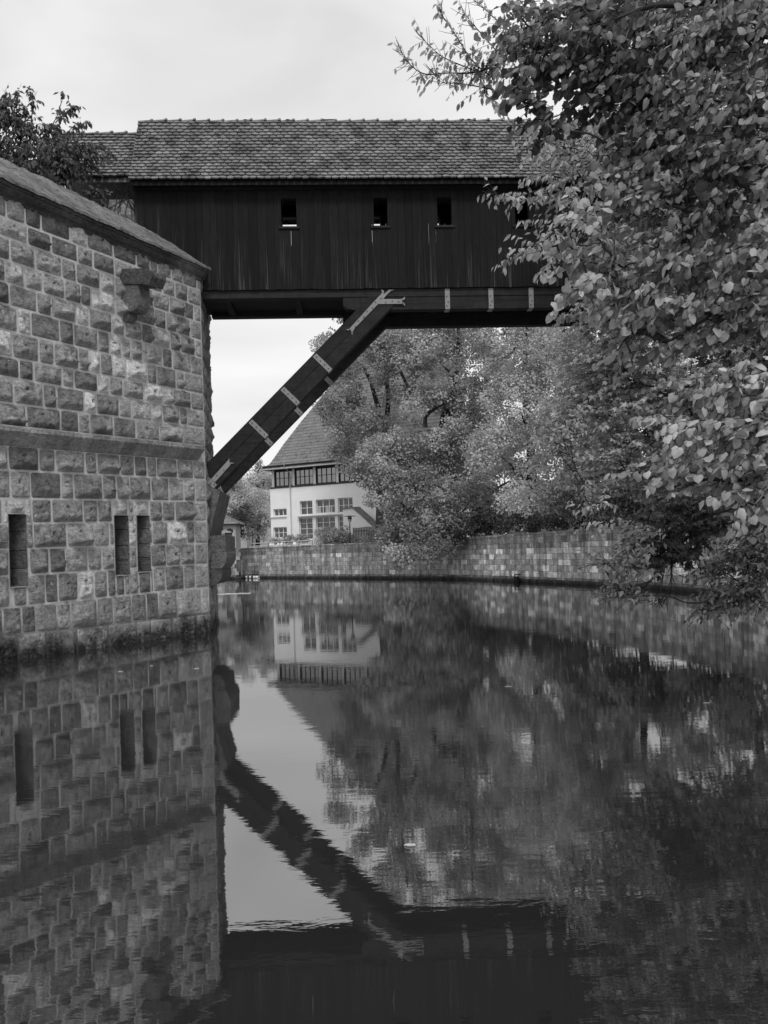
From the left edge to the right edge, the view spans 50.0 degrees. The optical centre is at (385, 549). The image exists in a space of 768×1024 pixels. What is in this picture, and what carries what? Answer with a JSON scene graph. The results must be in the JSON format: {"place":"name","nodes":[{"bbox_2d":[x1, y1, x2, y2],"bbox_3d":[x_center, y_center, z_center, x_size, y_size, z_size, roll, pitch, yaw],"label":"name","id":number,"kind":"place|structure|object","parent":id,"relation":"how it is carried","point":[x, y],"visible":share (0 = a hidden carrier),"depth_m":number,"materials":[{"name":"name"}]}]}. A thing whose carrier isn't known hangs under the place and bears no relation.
{"place":"outdoors","nodes":[
{"label":"outdoors","id":0,"kind":"place"},
{"bbox_2d":[226,484,255,547],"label":"distant house","id":1,"kind":"structure","parent":0,"point":[246,543],"depth_m":126.27,"materials":[{"name":"white paint"}]},
{"bbox_2d":[260,481,271,546],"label":"distant house","id":2,"kind":"structure","parent":0,"point":[267,538],"depth_m":140.00,"materials":[{"name":"grey paint"}]},
{"bbox_2d":[0,0,766,535],"label":"sky","id":3,"kind":"structure","parent":0,"point":[126,62],"materials":[{"name":"white"}]},
{"bbox_2d":[0,578,767,1023],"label":"river water","id":4,"kind":"structure","parent":0,"point":[576,812],"depth_m":6.85,"materials":[{"name":"grey liquid"}]},
{"bbox_2d":[217,548,245,578],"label":"quay wall","id":5,"kind":"structure","parent":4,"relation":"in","point":[238,569],"depth_m":73.13,"materials":[{"name":"stone"}]},
{"bbox_2d":[244,576,259,577],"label":"floating boom","id":6,"kind":"object","parent":4,"relation":"on","point":[251,577],"visible":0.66,"depth_m":73.29,"materials":[{"name":"white paint"}]},
{"bbox_2d":[513,574,520,581],"bbox_3d":[8.067,1.770,50.583,0.266,0.602,0.746,-2,0,-18],"label":"mooring post","id":7,"kind":"object","parent":4,"relation":"in","point":[517,579],"visible":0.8,"depth_m":50.36,"materials":[{"name":"metal"}]},
{"label":"ground","id":8,"kind":"structure","parent":0,"visible":0},
{"bbox_2d":[17,543,149,571],"bbox_3d":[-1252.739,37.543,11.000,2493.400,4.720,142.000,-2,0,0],"label":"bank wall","id":9,"kind":"structure","parent":8,"relation":"on","point":[139,557],"depth_m":26.54,"materials":[{"name":"stone"}]},
{"bbox_2d":[0,158,235,661],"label":"stone bastion","id":10,"kind":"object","parent":8,"relation":"on","point":[107,436],"visible":0.94,"depth_m":20.41,"materials":[{"name":"stone"}]},
{"bbox_2d":[0,85,116,192],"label":"cherry tree","id":11,"kind":"object","parent":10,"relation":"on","point":[56,162],"visible":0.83,"depth_m":22.27,"materials":[{"name":"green plant"}]},
{"bbox_2d":[56,131,136,222],"bbox_3d":[-8.504,-9.362,24.981,3.102,6.800,2.901,-2,0,0],"label":"gatehouse","id":12,"kind":"object","parent":10,"relation":"on","point":[121,145],"visible":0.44,"depth_m":24.59,"materials":[{"name":"tile"}]},
{"bbox_2d":[64,185,134,221],"bbox_3d":[-8.452,-9.994,23.756,2.298,1.458,0.701,-2,0,-27],"label":"climbing creeper","id":13,"kind":"object","parent":12,"relation":"attached to","point":[97,196],"visible":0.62,"depth_m":23.82,"materials":[{"name":"grey plant"}]},
{"bbox_2d":[221,515,244,547],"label":"graffiti hut","id":14,"kind":"object","parent":8,"relation":"on","point":[231,526],"visible":0.25,"depth_m":84.06,"materials":[{"name":"white paint"}]},
{"bbox_2d":[218,483,249,539],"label":"yew tree","id":15,"kind":"object","parent":8,"relation":"on","point":[241,517],"visible":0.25,"depth_m":92.90,"materials":[{"name":"grey plant"}]},
{"bbox_2d":[220,467,271,546],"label":"ash tree","id":16,"kind":"object","parent":8,"relation":"on","point":[252,499],"visible":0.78,"depth_m":93.91,"materials":[{"name":"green plant"}]},
{"bbox_2d":[249,525,256,545],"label":"street lamp","id":17,"kind":"object","parent":8,"relation":"on","point":[252,527],"visible":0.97,"depth_m":80.42,"materials":[{"name":"metal"}]},
{"bbox_2d":[245,459,271,546],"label":"spruce tree","id":18,"kind":"object","parent":8,"relation":"on","point":[259,463],"visible":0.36,"depth_m":119.74,"materials":[{"name":"grey plant"}]},
{"bbox_2d":[252,540,316,546],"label":"terrace railing","id":19,"kind":"object","parent":8,"relation":"on","point":[285,544],"visible":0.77,"depth_m":72.56,"materials":[{"name":"metal"}]},
{"bbox_2d":[269,533,310,545],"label":"flower bed","id":20,"kind":"object","parent":8,"relation":"on","point":[289,537],"visible":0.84,"depth_m":75.22,"materials":[{"name":"grey plant"}]},
{"bbox_2d":[313,525,333,544],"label":"garden bush","id":21,"kind":"object","parent":8,"relation":"on","point":[324,529],"visible":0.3,"depth_m":70.19,"materials":[{"name":"grey plant"}]},
{"bbox_2d":[315,528,351,543],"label":"garden bush","id":22,"kind":"object","parent":8,"relation":"on","point":[330,538],"visible":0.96,"depth_m":68.08,"materials":[{"name":"grey plant"}]},
{"bbox_2d":[327,525,348,543],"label":"garden bush","id":23,"kind":"object","parent":8,"relation":"on","point":[343,530],"visible":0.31,"depth_m":69.47,"materials":[{"name":"grey plant"}]},
{"bbox_2d":[343,516,352,542],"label":"street lamp","id":24,"kind":"object","parent":8,"relation":"on","point":[349,518],"visible":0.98,"depth_m":67.45,"materials":[{"name":"metal"}]},
{"bbox_2d":[342,533,360,542],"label":"garden bush","id":25,"kind":"object","parent":8,"relation":"on","point":[352,537],"visible":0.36,"depth_m":68.59,"materials":[{"name":"grey plant"}]},
{"bbox_2d":[342,507,374,538],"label":"stair wing","id":26,"kind":"structure","parent":8,"relation":"on","point":[361,517],"depth_m":72.56,"materials":[{"name":"white paint"}]},
{"bbox_2d":[345,536,372,542],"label":"garden bush","id":27,"kind":"object","parent":8,"relation":"on","point":[356,540],"visible":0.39,"depth_m":68.14,"materials":[{"name":"grey plant"}]},
{"bbox_2d":[353,527,373,542],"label":"picket fence","id":28,"kind":"object","parent":8,"relation":"on","point":[359,531],"visible":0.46,"depth_m":70.42,"materials":[{"name":"grey wood"}]},
{"bbox_2d":[259,335,468,546],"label":"white house","id":29,"kind":"structure","parent":8,"relation":"on","point":[312,489],"depth_m":77.83,"materials":[{"name":"paint"}]},
{"bbox_2d":[273,508,286,515],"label":"window","id":30,"kind":"structure","parent":29,"relation":"in","point":[276,512],"depth_m":79.71,"materials":[{"name":"grey glass"}]},
{"bbox_2d":[273,527,286,537],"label":"window","id":31,"kind":"structure","parent":29,"relation":"in","point":[278,532],"depth_m":79.75,"materials":[{"name":"grey glass"}]},
{"bbox_2d":[274,469,291,486],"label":"window","id":32,"kind":"structure","parent":29,"relation":"in","point":[281,477],"depth_m":79.51,"materials":[{"name":"grey glass"}]},
{"bbox_2d":[294,467,312,485],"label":"window","id":33,"kind":"structure","parent":29,"relation":"in","point":[302,476],"depth_m":78.32,"materials":[{"name":"grey glass"}]},
{"bbox_2d":[299,517,312,539],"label":"window","id":34,"kind":"structure","parent":29,"relation":"in","point":[305,524],"depth_m":78.26,"materials":[{"name":"grey glass"}]},
{"bbox_2d":[300,500,312,514],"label":"window","id":35,"kind":"structure","parent":29,"relation":"in","point":[305,506],"depth_m":78.24,"materials":[{"name":"grey glass"}]},
{"bbox_2d":[316,499,334,513],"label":"window","id":36,"kind":"structure","parent":29,"relation":"in","point":[323,505],"depth_m":77.21,"materials":[{"name":"grey glass"}]},
{"bbox_2d":[316,516,334,539],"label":"window","id":37,"kind":"structure","parent":29,"relation":"in","point":[325,521],"depth_m":77.29,"materials":[{"name":"grey glass"}]},
{"bbox_2d":[315,465,335,483],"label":"window","id":38,"kind":"structure","parent":29,"relation":"in","point":[324,474],"depth_m":77.10,"materials":[{"name":"grey glass"}]},
{"bbox_2d":[338,516,342,531],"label":"window","id":39,"kind":"structure","parent":29,"relation":"in","point":[340,518],"depth_m":76.39,"materials":[{"name":"grey glass"}]},
{"bbox_2d":[338,497,352,512],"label":"window","id":40,"kind":"structure","parent":29,"relation":"in","point":[342,502],"depth_m":76.21,"materials":[{"name":"grey glass"}]},
{"bbox_2d":[338,464,355,481],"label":"window","id":41,"kind":"structure","parent":29,"relation":"in","point":[342,478],"depth_m":76.19,"materials":[{"name":"grey glass"}]},
{"bbox_2d":[308,243,442,541],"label":"poplar tree","id":42,"kind":"object","parent":8,"relation":"on","point":[365,419],"visible":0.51,"depth_m":65.05,"materials":[{"name":"grey plant"}]},
{"bbox_2d":[365,526,389,541],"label":"garden bush","id":43,"kind":"object","parent":8,"relation":"on","point":[368,539],"visible":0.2,"depth_m":65.55,"materials":[{"name":"grey plant"}]},
{"bbox_2d":[346,451,507,571],"bbox_3d":[2.939,-2.822,56.657,11.321,8.485,7.113,-2,0,0],"label":"alder tree","id":44,"kind":"object","parent":8,"relation":"on","point":[401,515],"visible":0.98,"depth_m":55.89,"materials":[{"name":"grey plant"}]},
{"bbox_2d":[355,328,517,510],"bbox_3d":[3.847,-12.419,61.018,12.447,23.823,8.779,-2,0,0],"label":"poplar tree","id":45,"kind":"object","parent":8,"relation":"on","point":[443,452],"visible":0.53,"depth_m":59.44,"materials":[{"name":"grey plant"}]},
{"bbox_2d":[128,118,767,492],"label":"covered bridge","id":46,"kind":"structure","parent":8,"relation":"on","point":[225,200],"depth_m":24.32,"materials":[{"name":"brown wood"}]},
{"bbox_2d":[281,215,296,225],"bbox_3d":[-3.051,-10.224,26.358,0.569,0.915,0.220,-2,0,-3],"label":"rear window frame","id":47,"kind":"structure","parent":46,"relation":"in","point":[284,217],"depth_m":26.26,"materials":[{"name":"black wood"}]},
{"bbox_2d":[279,199,299,228],"bbox_3d":[-2.828,-9.890,24.199,0.609,0.955,0.215,-2,0,-3],"label":"window frame","id":48,"kind":"structure","parent":46,"relation":"in","point":[280,227],"depth_m":24.11,"materials":[{"name":"black wood"}]},
{"bbox_2d":[374,214,381,224],"bbox_3d":[-0.360,-10.300,26.499,0.529,0.915,0.220,-2,0,-3],"label":"rear window frame","id":49,"kind":"structure","parent":46,"relation":"in","point":[376,216],"depth_m":26.40,"materials":[{"name":"black wood"}]},
{"bbox_2d":[371,198,390,228],"bbox_3d":[-0.138,-9.967,24.340,0.569,0.955,0.215,-2,0,-3],"label":"window frame","id":50,"kind":"structure","parent":46,"relation":"in","point":[379,226],"depth_m":24.24,"materials":[{"name":"black wood"}]},
{"bbox_2d":[437,214,440,224],"bbox_3d":[1.533,-10.354,26.598,0.550,0.915,0.220,-2,0,-3],"label":"rear window frame","id":51,"kind":"structure","parent":46,"relation":"in","point":[438,215],"depth_m":26.50,"materials":[{"name":"black wood"}]},
{"bbox_2d":[435,197,454,229],"bbox_3d":[1.756,-10.021,24.439,0.590,0.955,0.215,-2,0,-3],"label":"window frame","id":52,"kind":"structure","parent":46,"relation":"in","point":[436,226],"depth_m":24.37,"materials":[{"name":"black wood"}]},
{"bbox_2d":[513,197,531,226],"bbox_3d":[4.070,-10.086,24.560,0.576,0.955,0.215,-2,0,-3],"label":"window frame","id":53,"kind":"structure","parent":46,"relation":"in","point":[514,225],"depth_m":24.46,"materials":[{"name":"black wood"}]},
{"bbox_2d":[438,512,478,536],"bbox_3d":[5.256,-1.650,58.494,3.252,2.164,3.056,-2,0,0],"label":"dark bush","id":54,"kind":"object","parent":8,"relation":"on","point":[472,534],"visible":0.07,"depth_m":58.41,"materials":[{"name":"grey plant"}]},
{"bbox_2d":[470,508,518,534],"bbox_3d":[7.375,-1.788,56.103,2.773,2.314,3.279,-2,0,-37],"label":"dark bush","id":55,"kind":"object","parent":8,"relation":"on","point":[496,525],"visible":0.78,"depth_m":55.62,"materials":[{"name":"grey plant"}]},
{"bbox_2d":[245,521,767,598],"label":"quay wall","id":56,"kind":"structure","parent":8,"relation":"on","point":[555,557],"depth_m":53.43,"materials":[{"name":"stone"}]},
{"bbox_2d":[459,327,582,532],"bbox_3d":[9.279,-11.183,55.063,9.352,21.052,8.061,-2,0,0],"label":"aspen tree","id":57,"kind":"object","parent":8,"relation":"on","point":[527,386],"visible":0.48,"depth_m":53.51,"materials":[{"name":"grey plant"}]},
{"bbox_2d":[445,327,605,535],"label":"poplar tree","id":58,"kind":"object","parent":8,"relation":"on","point":[510,420],"visible":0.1,"depth_m":69.81,"materials":[{"name":"grey plant"}]},
{"bbox_2d":[503,506,553,532],"bbox_3d":[9.358,-1.762,52.894,3.451,2.155,2.886,-2,0,18],"label":"dark bush","id":59,"kind":"object","parent":8,"relation":"on","point":[517,518],"visible":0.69,"depth_m":52.28,"materials":[{"name":"grey plant"}]},
{"bbox_2d":[540,510,572,531],"bbox_3d":[10.323,-1.694,47.669,2.707,1.961,2.721,-2,0,0],"label":"dark bush","id":60,"kind":"object","parent":8,"relation":"on","point":[559,524],"visible":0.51,"depth_m":47.28,"materials":[{"name":"grey plant"}]},
{"bbox_2d":[491,327,648,529],"bbox_3d":[10.181,-7.159,44.925,8.724,13.050,9.908,-2,0,0],"label":"sycamore tree","id":61,"kind":"object","parent":8,"relation":"on","point":[542,504],"visible":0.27,"depth_m":45.14,"materials":[{"name":"grey plant"}]},
{"bbox_2d":[388,0,767,538],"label":"hornbeam tree","id":62,"kind":"object","parent":8,"relation":"on","point":[569,162],"visible":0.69,"depth_m":11.97,"materials":[{"name":"grey plant"}]},
{"bbox_2d":[566,504,618,527],"bbox_3d":[11.539,-1.662,44.957,3.219,1.827,2.352,-2,0,-44],"label":"dark bush","id":63,"kind":"object","parent":8,"relation":"on","point":[596,520],"visible":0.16,"depth_m":44.59,"materials":[{"name":"grey plant"}]},
{"bbox_2d":[467,473,726,536],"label":"distant wood","id":64,"kind":"object","parent":8,"relation":"on","point":[542,530],"depth_m":121.46,"materials":[{"name":"grey plant"}]},
{"bbox_2d":[568,326,668,521],"bbox_3d":[12.859,-8.713,42.070,7.134,15.999,9.052,-2,0,0],"label":"plane tree","id":65,"kind":"object","parent":8,"relation":"on","point":[600,490],"visible":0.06,"depth_m":42.14,"materials":[{"name":"grey plant"}]},
{"bbox_2d":[474,0,767,547],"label":"linden tree","id":66,"kind":"object","parent":8,"relation":"on","point":[614,68],"visible":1,"depth_m":7.69,"materials":[{"name":"grey plant"}]},
{"bbox_2d":[600,480,661,524],"bbox_3d":[12.268,-2.135,40.935,3.271,2.732,3.011,-2,0,0],"label":"dark bush","id":67,"kind":"object","parent":8,"relation":"on","point":[628,511],"visible":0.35,"depth_m":40.67,"materials":[{"name":"grey plant"}]},
{"bbox_2d":[635,476,671,504],"bbox_3d":[13.351,-2.369,38.495,3.010,3.144,2.994,-2,0,24],"label":"dark bush","id":68,"kind":"object","parent":8,"relation":"on","point":[644,483],"visible":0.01,"depth_m":38.18,"materials":[{"name":"grey plant"}]},
{"bbox_2d":[542,0,767,526],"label":"maple tree","id":69,"kind":"object","parent":8,"relation":"on","point":[637,392],"visible":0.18,"depth_m":17.83,"materials":[{"name":"grey plant"}]},
{"bbox_2d":[577,507,767,630],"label":"elm tree","id":70,"kind":"object","parent":8,"relation":"on","point":[754,589],"visible":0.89,"depth_m":10.73,"materials":[{"name":"grey plant"}]},
{"bbox_2d":[615,486,754,610],"bbox_3d":[8.325,-1.903,13.742,11.335,5.310,1.409,-2,0,-22],"label":"field elm","id":71,"kind":"object","parent":8,"relation":"on","point":[696,529],"visible":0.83,"depth_m":11.73,"materials":[{"name":"black plant"}]},
{"bbox_2d":[643,334,767,517],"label":"plane tree","id":72,"kind":"object","parent":8,"relation":"on","point":[709,494],"visible":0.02,"depth_m":35.71,"materials":[{"name":"grey plant"}]}
]}

